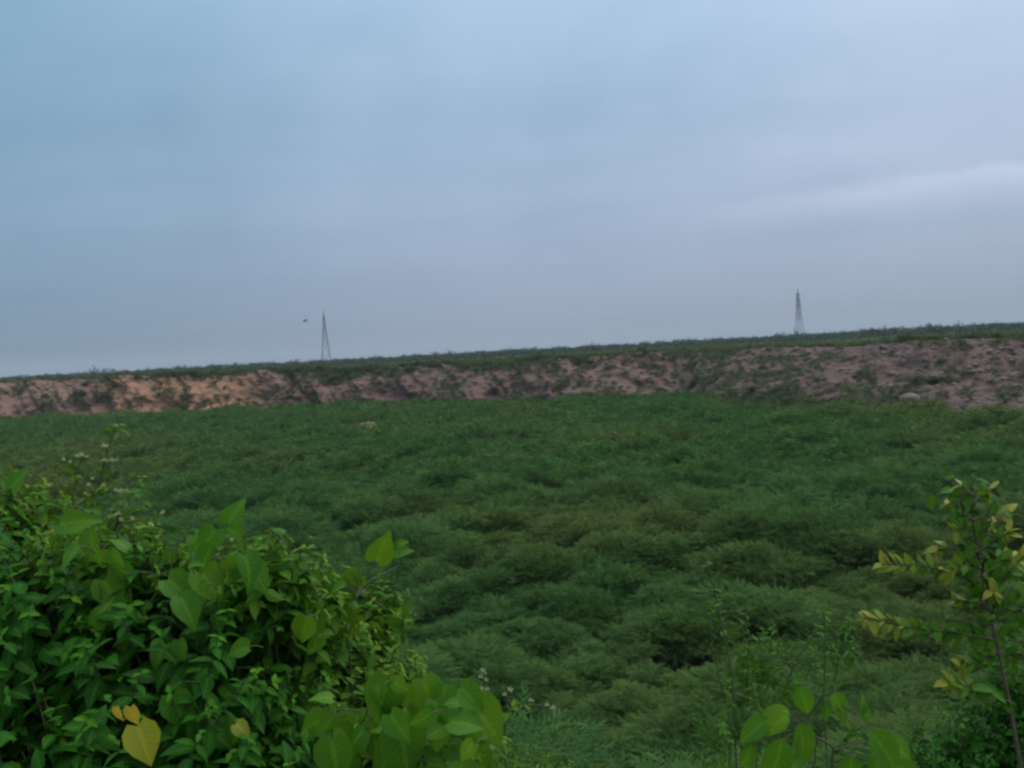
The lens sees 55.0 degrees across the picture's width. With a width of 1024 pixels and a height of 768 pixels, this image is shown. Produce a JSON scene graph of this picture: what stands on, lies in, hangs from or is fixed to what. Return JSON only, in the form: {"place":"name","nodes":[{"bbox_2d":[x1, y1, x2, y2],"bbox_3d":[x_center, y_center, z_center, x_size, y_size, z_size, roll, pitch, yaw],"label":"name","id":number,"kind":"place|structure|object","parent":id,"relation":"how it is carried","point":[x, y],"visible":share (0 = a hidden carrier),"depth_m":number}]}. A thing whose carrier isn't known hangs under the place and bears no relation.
{"place":"outdoors","nodes":[
{"label":"outdoors","id":0,"kind":"place"},
{"bbox_2d":[0,329,1023,421],"bbox_3d":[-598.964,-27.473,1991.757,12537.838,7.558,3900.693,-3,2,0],"label":"hill","id":1,"kind":"structure","parent":0,"point":[9,402],"depth_m":126.62},
{"bbox_2d":[0,329,1022,382],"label":"shrubland","id":2,"kind":"structure","parent":1,"relation":"on","point":[689,346],"depth_m":164.03},
{"bbox_2d":[0,319,1023,381],"bbox_3d":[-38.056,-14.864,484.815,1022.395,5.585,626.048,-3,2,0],"label":"treeline","id":3,"kind":"object","parent":1,"relation":"on","point":[926,329],"visible":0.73,"depth_m":289.30},
{"bbox_2d":[3,337,1023,414],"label":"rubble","id":4,"kind":"object","parent":1,"relation":"on","point":[972,367],"visible":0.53,"depth_m":89.33},
{"bbox_2d":[0,0,1023,377],"label":"sky","id":5,"kind":"structure","parent":0,"point":[427,170]},
{"bbox_2d":[57,414,1022,765],"bbox_3d":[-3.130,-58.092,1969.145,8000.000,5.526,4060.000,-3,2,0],"label":"ground","id":6,"kind":"structure","parent":0,"point":[677,668],"depth_m":21.97},
{"bbox_2d":[61,452,89,507],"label":"flowering weed","id":7,"kind":"object","parent":6,"relation":"on","point":[71,468],"visible":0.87,"depth_m":2.52},
{"bbox_2d":[0,462,162,754],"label":"leafy shrub","id":8,"kind":"object","parent":6,"relation":"on","point":[43,505],"visible":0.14,"depth_m":2.52},
{"bbox_2d":[48,476,128,523],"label":"flowering weed","id":9,"kind":"object","parent":6,"relation":"on","point":[89,499],"visible":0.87,"depth_m":2.46},
{"bbox_2d":[91,423,128,515],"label":"flowering weed","id":10,"kind":"object","parent":6,"relation":"on","point":[104,471],"visible":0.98,"depth_m":2.52},
{"bbox_2d":[103,509,165,531],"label":"flowering weed","id":11,"kind":"object","parent":6,"relation":"on","point":[123,516],"visible":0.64,"depth_m":2.22},
{"bbox_2d":[4,469,329,671],"bbox_3d":[-0.650,1.198,2.068,0.658,2.086,0.608,-3,2,0],"label":"heart leaved vine","id":12,"kind":"object","parent":6,"relation":"on","point":[182,588],"visible":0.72,"depth_m":1.94},
{"bbox_2d":[0,503,342,767],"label":"leafy shrub","id":13,"kind":"object","parent":6,"relation":"on","point":[70,677],"visible":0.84,"depth_m":1.86},
{"bbox_2d":[112,687,249,765],"bbox_3d":[-0.527,1.291,1.781,0.204,1.549,0.325,-3,2,0],"label":"heart leaved vine","id":14,"kind":"object","parent":6,"relation":"on","point":[141,741],"visible":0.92,"depth_m":1.71},
{"bbox_2d":[14,503,511,767],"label":"leafy shrub","id":15,"kind":"object","parent":6,"relation":"on","point":[373,631],"visible":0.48,"depth_m":2.16},
{"bbox_2d":[278,533,322,553],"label":"scrub bush","id":16,"kind":"object","parent":6,"relation":"on","point":[297,542],"visible":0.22,"depth_m":32.59},
{"bbox_2d":[303,551,372,570],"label":"scrub bush","id":17,"kind":"object","parent":6,"relation":"on","point":[331,559],"visible":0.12,"depth_m":27.87},
{"bbox_2d":[309,560,402,600],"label":"scrub bush","id":18,"kind":"object","parent":6,"relation":"on","point":[342,568],"visible":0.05,"depth_m":25.45},
{"bbox_2d":[321,530,414,704],"bbox_3d":[-0.291,1.322,2.313,0.223,1.969,0.465,-3,2,0],"label":"heart leaved vine","id":19,"kind":"object","parent":6,"relation":"on","point":[383,550],"visible":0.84,"depth_m":2.26},
{"bbox_2d":[336,517,455,567],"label":"scrub bush","id":20,"kind":"object","parent":6,"relation":"on","point":[383,531],"visible":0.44,"depth_m":29.91},
{"bbox_2d":[349,519,442,569],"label":"scrub bush","id":21,"kind":"object","parent":6,"relation":"on","point":[369,541],"visible":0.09,"depth_m":30.72},
{"bbox_2d":[301,670,502,767],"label":"heart leaved vine","id":22,"kind":"object","parent":6,"relation":"on","point":[436,713],"visible":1,"depth_m":1.82},
{"bbox_2d":[393,607,429,648],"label":"scrub bush","id":23,"kind":"object","parent":6,"relation":"on","point":[412,631],"visible":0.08,"depth_m":21.90},
{"bbox_2d":[386,556,453,584],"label":"scrub bush","id":24,"kind":"object","parent":6,"relation":"on","point":[407,566],"visible":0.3,"depth_m":27.67},
{"bbox_2d":[392,558,464,610],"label":"scrub bush","id":25,"kind":"object","parent":6,"relation":"on","point":[418,574],"visible":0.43,"depth_m":26.85},
{"bbox_2d":[393,636,464,686],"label":"scrub bush","id":26,"kind":"object","parent":6,"relation":"on","point":[428,661],"visible":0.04,"depth_m":15.77},
{"bbox_2d":[405,618,470,647],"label":"scrub bush","id":27,"kind":"object","parent":6,"relation":"on","point":[437,631],"visible":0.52,"depth_m":22.28},
{"bbox_2d":[404,534,473,572],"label":"scrub bush","id":28,"kind":"object","parent":6,"relation":"on","point":[437,546],"visible":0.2,"depth_m":29.70},
{"bbox_2d":[396,574,487,632],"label":"scrub bush","id":29,"kind":"object","parent":6,"relation":"on","point":[424,601],"visible":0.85,"depth_m":24.55},
{"bbox_2d":[410,525,489,547],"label":"scrub bush","id":30,"kind":"object","parent":6,"relation":"on","point":[454,533],"visible":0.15,"depth_m":31.93},
{"bbox_2d":[425,609,488,643],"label":"scrub bush","id":31,"kind":"object","parent":6,"relation":"on","point":[461,618],"visible":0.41,"depth_m":23.11},
{"bbox_2d":[430,547,486,575],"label":"scrub bush","id":32,"kind":"object","parent":6,"relation":"on","point":[473,559],"visible":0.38,"depth_m":28.60},
{"bbox_2d":[429,531,496,573],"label":"scrub bush","id":33,"kind":"object","parent":6,"relation":"on","point":[477,544],"visible":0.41,"depth_m":29.42},
{"bbox_2d":[407,628,557,711],"bbox_3d":[-0.839,5.758,18.661,3.064,2.007,3.228,-8,2,-33],"label":"scrub bush","id":34,"kind":"object","parent":6,"relation":"on","point":[497,640],"visible":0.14,"depth_m":18.76},
{"bbox_2d":[446,562,533,613],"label":"scrub bush","id":35,"kind":"object","parent":6,"relation":"on","point":[500,572],"visible":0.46,"depth_m":25.58},
{"bbox_2d":[406,634,587,736],"bbox_3d":[-0.450,5.617,17.177,3.673,2.239,3.991,1,0,-36],"label":"scrub bush","id":36,"kind":"object","parent":6,"relation":"on","point":[502,674],"visible":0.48,"depth_m":17.21},
{"bbox_2d":[478,529,515,547],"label":"scrub bush","id":37,"kind":"object","parent":6,"relation":"on","point":[497,538],"visible":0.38,"depth_m":32.22},
{"bbox_2d":[474,622,524,648],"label":"scrub bush","id":38,"kind":"object","parent":6,"relation":"on","point":[497,631],"visible":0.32,"depth_m":21.92},
{"bbox_2d":[457,556,554,598],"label":"scrub bush","id":39,"kind":"object","parent":6,"relation":"on","point":[482,569],"visible":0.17,"depth_m":26.62},
{"bbox_2d":[477,607,543,629],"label":"scrub bush","id":40,"kind":"object","parent":6,"relation":"on","point":[493,616],"visible":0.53,"depth_m":23.11},
{"bbox_2d":[473,535,549,568],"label":"scrub bush","id":41,"kind":"object","parent":6,"relation":"on","point":[497,556],"visible":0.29,"depth_m":27.94},
{"bbox_2d":[0,388,1023,767],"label":"thicket","id":42,"kind":"object","parent":6,"relation":"on","point":[520,464],"visible":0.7,"depth_m":49.30},
{"bbox_2d":[485,590,547,616],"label":"scrub bush","id":43,"kind":"object","parent":6,"relation":"on","point":[522,603],"visible":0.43,"depth_m":24.37},
{"bbox_2d":[495,686,555,767],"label":"flowering weed","id":44,"kind":"object","parent":6,"relation":"on","point":[514,705],"visible":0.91,"depth_m":2.33},
{"bbox_2d":[491,540,588,606],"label":"scrub bush","id":45,"kind":"object","parent":6,"relation":"on","point":[537,555],"visible":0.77,"depth_m":26.46},
{"bbox_2d":[502,661,587,725],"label":"scrub bush","id":46,"kind":"object","parent":6,"relation":"on","point":[564,682],"visible":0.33,"depth_m":18.15},
{"bbox_2d":[506,579,584,616],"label":"scrub bush","id":47,"kind":"object","parent":6,"relation":"on","point":[538,593],"visible":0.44,"depth_m":24.82},
{"bbox_2d":[477,742,614,767],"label":"leafy shrub","id":48,"kind":"object","parent":6,"relation":"on","point":[530,764],"visible":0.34,"depth_m":2.87},
{"bbox_2d":[514,513,585,548],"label":"scrub bush","id":49,"kind":"object","parent":6,"relation":"on","point":[550,532],"visible":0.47,"depth_m":32.75},
{"bbox_2d":[499,616,601,659],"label":"scrub bush","id":50,"kind":"object","parent":6,"relation":"on","point":[515,624],"visible":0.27,"depth_m":21.78},
{"bbox_2d":[506,615,597,668],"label":"scrub bush","id":51,"kind":"object","parent":6,"relation":"on","point":[541,641],"visible":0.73,"depth_m":20.98},
{"bbox_2d":[520,556,634,604],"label":"scrub bush","id":52,"kind":"object","parent":6,"relation":"on","point":[562,574],"visible":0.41,"depth_m":25.74},
{"bbox_2d":[534,580,622,626],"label":"scrub bush","id":53,"kind":"object","parent":6,"relation":"on","point":[581,598],"visible":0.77,"depth_m":23.04},
{"bbox_2d":[557,515,619,546],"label":"scrub bush","id":54,"kind":"object","parent":6,"relation":"on","point":[579,532],"visible":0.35,"depth_m":31.23},
{"bbox_2d":[544,603,634,644],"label":"scrub bush","id":55,"kind":"object","parent":6,"relation":"on","point":[594,624],"visible":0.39,"depth_m":22.31},
{"bbox_2d":[549,546,642,595],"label":"scrub bush","id":56,"kind":"object","parent":6,"relation":"on","point":[584,552],"visible":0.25,"depth_m":26.66},
{"bbox_2d":[562,650,633,691],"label":"scrub bush","id":57,"kind":"object","parent":6,"relation":"on","point":[593,677],"visible":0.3,"depth_m":19.44},
{"bbox_2d":[549,556,652,621],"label":"scrub bush","id":58,"kind":"object","parent":6,"relation":"on","point":[596,576],"visible":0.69,"depth_m":24.83},
{"bbox_2d":[576,595,635,640],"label":"scrub bush","id":59,"kind":"object","parent":6,"relation":"on","point":[619,611],"visible":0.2,"depth_m":23.25},
{"bbox_2d":[557,526,669,596],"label":"scrub bush","id":60,"kind":"object","parent":6,"relation":"on","point":[635,562],"visible":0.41,"depth_m":27.13},
{"bbox_2d":[581,635,663,691],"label":"scrub bush","id":61,"kind":"object","parent":6,"relation":"on","point":[629,652],"visible":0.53,"depth_m":19.69},
{"bbox_2d":[561,679,693,735],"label":"scrub bush","id":62,"kind":"object","parent":6,"relation":"on","point":[614,697],"visible":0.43,"depth_m":16.44},
{"bbox_2d":[583,527,680,591],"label":"scrub bush","id":63,"kind":"object","parent":6,"relation":"on","point":[652,540],"visible":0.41,"depth_m":27.47},
{"bbox_2d":[614,519,689,552],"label":"scrub bush","id":64,"kind":"object","parent":6,"relation":"on","point":[644,528],"visible":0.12,"depth_m":29.22},
{"bbox_2d":[606,609,699,679],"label":"scrub bush","id":65,"kind":"object","parent":6,"relation":"on","point":[634,627],"visible":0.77,"depth_m":20.55},
{"bbox_2d":[608,603,706,667],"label":"scrub bush","id":66,"kind":"object","parent":6,"relation":"on","point":[653,611],"visible":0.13,"depth_m":21.50},
{"bbox_2d":[615,494,700,537],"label":"scrub bush","id":67,"kind":"object","parent":6,"relation":"on","point":[642,517],"visible":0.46,"depth_m":31.04},
{"bbox_2d":[617,570,703,607],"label":"scrub bush","id":68,"kind":"object","parent":6,"relation":"on","point":[660,577],"visible":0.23,"depth_m":25.67},
{"bbox_2d":[627,530,700,581],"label":"scrub bush","id":69,"kind":"object","parent":6,"relation":"on","point":[679,541],"visible":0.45,"depth_m":27.98},
{"bbox_2d":[631,671,702,712],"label":"scrub bush","id":70,"kind":"object","parent":6,"relation":"on","point":[669,676],"visible":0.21,"depth_m":18.08},
{"bbox_2d":[623,582,713,623],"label":"scrub bush","id":71,"kind":"object","parent":6,"relation":"on","point":[661,595],"visible":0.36,"depth_m":22.92},
{"bbox_2d":[646,572,724,607],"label":"scrub bush","id":72,"kind":"object","parent":6,"relation":"on","point":[680,582],"visible":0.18,"depth_m":24.34},
{"bbox_2d":[638,602,748,668],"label":"scrub bush","id":73,"kind":"object","parent":6,"relation":"on","point":[698,619],"visible":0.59,"depth_m":20.46},
{"bbox_2d":[601,691,792,767],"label":"scrub bush","id":74,"kind":"object","parent":6,"relation":"on","point":[681,734],"visible":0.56,"depth_m":14.10},
{"bbox_2d":[671,530,738,571],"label":"scrub bush","id":75,"kind":"object","parent":6,"relation":"on","point":[702,541],"visible":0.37,"depth_m":28.34},
{"bbox_2d":[661,599,764,657],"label":"scrub bush","id":76,"kind":"object","parent":6,"relation":"on","point":[727,610],"visible":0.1,"depth_m":21.65},
{"bbox_2d":[701,560,737,767],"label":"tall weed","id":77,"kind":"object","parent":6,"relation":"on","point":[723,633],"visible":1,"depth_m":4.44},
{"bbox_2d":[675,502,763,544],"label":"scrub bush","id":78,"kind":"object","parent":6,"relation":"on","point":[721,511],"visible":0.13,"depth_m":30.63},
{"bbox_2d":[678,509,769,550],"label":"scrub bush","id":79,"kind":"object","parent":6,"relation":"on","point":[706,527],"visible":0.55,"depth_m":28.91},
{"bbox_2d":[673,541,789,600],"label":"scrub bush","id":80,"kind":"object","parent":6,"relation":"on","point":[705,577],"visible":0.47,"depth_m":24.32},
{"bbox_2d":[688,632,823,703],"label":"scrub bush","id":81,"kind":"object","parent":6,"relation":"on","point":[788,660],"visible":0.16,"depth_m":17.71},
{"bbox_2d":[685,577,837,653],"bbox_3d":[5.424,5.238,21.094,3.722,1.786,3.088,3,8,32],"label":"scrub bush","id":82,"kind":"object","parent":6,"relation":"on","point":[772,605],"visible":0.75,"depth_m":20.93},
{"bbox_2d":[700,538,830,595],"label":"scrub bush","id":83,"kind":"object","parent":6,"relation":"on","point":[776,563],"visible":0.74,"depth_m":24.59},
{"bbox_2d":[700,636,840,684],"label":"scrub bush","id":84,"kind":"object","parent":6,"relation":"on","point":[757,648],"visible":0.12,"depth_m":19.42},
{"bbox_2d":[657,655,889,758],"bbox_3d":[3.968,5.306,14.596,3.945,2.359,4.452,-7,-1,-38],"label":"scrub bush","id":85,"kind":"object","parent":6,"relation":"on","point":[815,720],"visible":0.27,"depth_m":14.79},
{"bbox_2d":[686,595,863,767],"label":"leafy shrub","id":86,"kind":"object","parent":6,"relation":"on","point":[785,696],"visible":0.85,"depth_m":4.56},
{"bbox_2d":[723,494,849,557],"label":"scrub bush","id":87,"kind":"object","parent":6,"relation":"on","point":[762,508],"visible":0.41,"depth_m":28.40},
{"bbox_2d":[770,554,836,588],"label":"scrub bush","id":88,"kind":"object","parent":6,"relation":"on","point":[829,565],"visible":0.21,"depth_m":25.29},
{"bbox_2d":[756,499,878,569],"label":"scrub bush","id":89,"kind":"object","parent":6,"relation":"on","point":[809,536],"visible":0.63,"depth_m":26.96},
{"bbox_2d":[778,592,866,633],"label":"scrub bush","id":90,"kind":"object","parent":6,"relation":"on","point":[833,603],"visible":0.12,"depth_m":22.01},
{"bbox_2d":[814,610,833,767],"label":"tall weed","id":91,"kind":"object","parent":6,"relation":"on","point":[822,671],"visible":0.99,"depth_m":4.34},
{"bbox_2d":[797,584,857,622],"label":"scrub bush","id":92,"kind":"object","parent":6,"relation":"on","point":[813,590],"visible":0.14,"depth_m":22.93},
{"bbox_2d":[739,686,916,767],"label":"heart leaved vine","id":93,"kind":"object","parent":6,"relation":"on","point":[887,750],"visible":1,"depth_m":1.82},
{"bbox_2d":[783,601,904,671],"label":"scrub bush","id":94,"kind":"object","parent":6,"relation":"on","point":[872,644],"visible":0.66,"depth_m":19.26},
{"bbox_2d":[817,565,885,598],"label":"scrub bush","id":95,"kind":"object","parent":6,"relation":"on","point":[863,572],"visible":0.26,"depth_m":24.84},
{"bbox_2d":[771,656,945,713],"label":"scrub bush","id":96,"kind":"object","parent":6,"relation":"on","point":[860,679],"visible":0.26,"depth_m":16.62},
{"bbox_2d":[794,673,945,741],"bbox_3d":[5.326,5.374,14.677,3.203,2.073,2.779,-2,2,-6],"label":"scrub bush","id":97,"kind":"object","parent":6,"relation":"on","point":[883,698],"visible":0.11,"depth_m":14.61},
{"bbox_2d":[807,523,940,589],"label":"scrub bush","id":98,"kind":"object","parent":6,"relation":"on","point":[874,543],"visible":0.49,"depth_m":26.03},
{"bbox_2d":[792,701,957,767],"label":"scrub bush","id":99,"kind":"object","parent":6,"relation":"on","point":[879,722],"visible":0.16,"depth_m":10.90},
{"bbox_2d":[825,596,929,649],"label":"scrub bush","id":100,"kind":"object","parent":6,"relation":"on","point":[886,607],"visible":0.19,"depth_m":21.47},
{"bbox_2d":[850,584,906,609],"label":"scrub bush","id":101,"kind":"object","parent":6,"relation":"on","point":[882,595],"visible":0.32,"depth_m":23.11},
{"bbox_2d":[844,516,947,573],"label":"scrub bush","id":102,"kind":"object","parent":6,"relation":"on","point":[874,523],"visible":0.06,"depth_m":28.69},
{"bbox_2d":[791,711,1005,767],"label":"scrub bush","id":103,"kind":"object","parent":6,"relation":"on","point":[861,748],"visible":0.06,"depth_m":9.83},
{"bbox_2d":[864,570,944,602],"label":"scrub bush","id":104,"kind":"object","parent":6,"relation":"on","point":[900,586],"visible":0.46,"depth_m":24.34},
{"bbox_2d":[855,550,958,598],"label":"scrub bush","id":105,"kind":"object","parent":6,"relation":"on","point":[944,563],"visible":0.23,"depth_m":25.35},
{"bbox_2d":[850,607,969,672],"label":"scrub bush","id":106,"kind":"object","parent":6,"relation":"on","point":[887,619],"visible":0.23,"depth_m":19.55},
{"bbox_2d":[799,637,1023,767],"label":"leafy shrub","id":107,"kind":"object","parent":6,"relation":"on","point":[1000,743],"visible":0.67,"depth_m":3.21},
{"bbox_2d":[869,651,957,704],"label":"scrub bush","id":108,"kind":"object","parent":6,"relation":"on","point":[915,658],"visible":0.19,"depth_m":17.88},
{"bbox_2d":[865,520,963,586],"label":"scrub bush","id":109,"kind":"object","parent":6,"relation":"on","point":[909,532],"visible":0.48,"depth_m":26.56},
{"bbox_2d":[897,635,970,671],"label":"scrub bush","id":110,"kind":"object","parent":6,"relation":"on","point":[921,647],"visible":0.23,"depth_m":19.25},
{"bbox_2d":[910,512,960,531],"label":"scrub bush","id":111,"kind":"object","parent":6,"relation":"on","point":[927,519],"visible":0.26,"depth_m":29.77},
{"bbox_2d":[889,661,983,715],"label":"scrub bush","id":112,"kind":"object","parent":6,"relation":"on","point":[941,676],"visible":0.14,"depth_m":17.21},
{"bbox_2d":[856,474,1023,767],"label":"sapling","id":113,"kind":"object","parent":6,"relation":"on","point":[992,592],"visible":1,"depth_m":2.16},
{"bbox_2d":[912,580,968,604],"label":"scrub bush","id":114,"kind":"object","parent":6,"relation":"on","point":[939,590],"visible":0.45,"depth_m":23.32},
{"bbox_2d":[920,636,1023,680],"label":"scrub bush","id":115,"kind":"object","parent":6,"relation":"on","point":[969,653],"visible":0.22,"depth_m":18.52},
{"bbox_2d":[933,683,1021,719],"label":"scrub bush","id":116,"kind":"object","parent":6,"relation":"on","point":[958,705],"visible":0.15,"depth_m":16.12},
{"bbox_2d":[945,581,1023,628],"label":"scrub bush","id":117,"kind":"object","parent":6,"relation":"on","point":[1009,587],"visible":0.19,"depth_m":21.54},
{"bbox_2d":[953,488,1023,564],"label":"scrub bush","id":118,"kind":"object","parent":6,"relation":"on","point":[1017,523],"visible":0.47,"depth_m":25.33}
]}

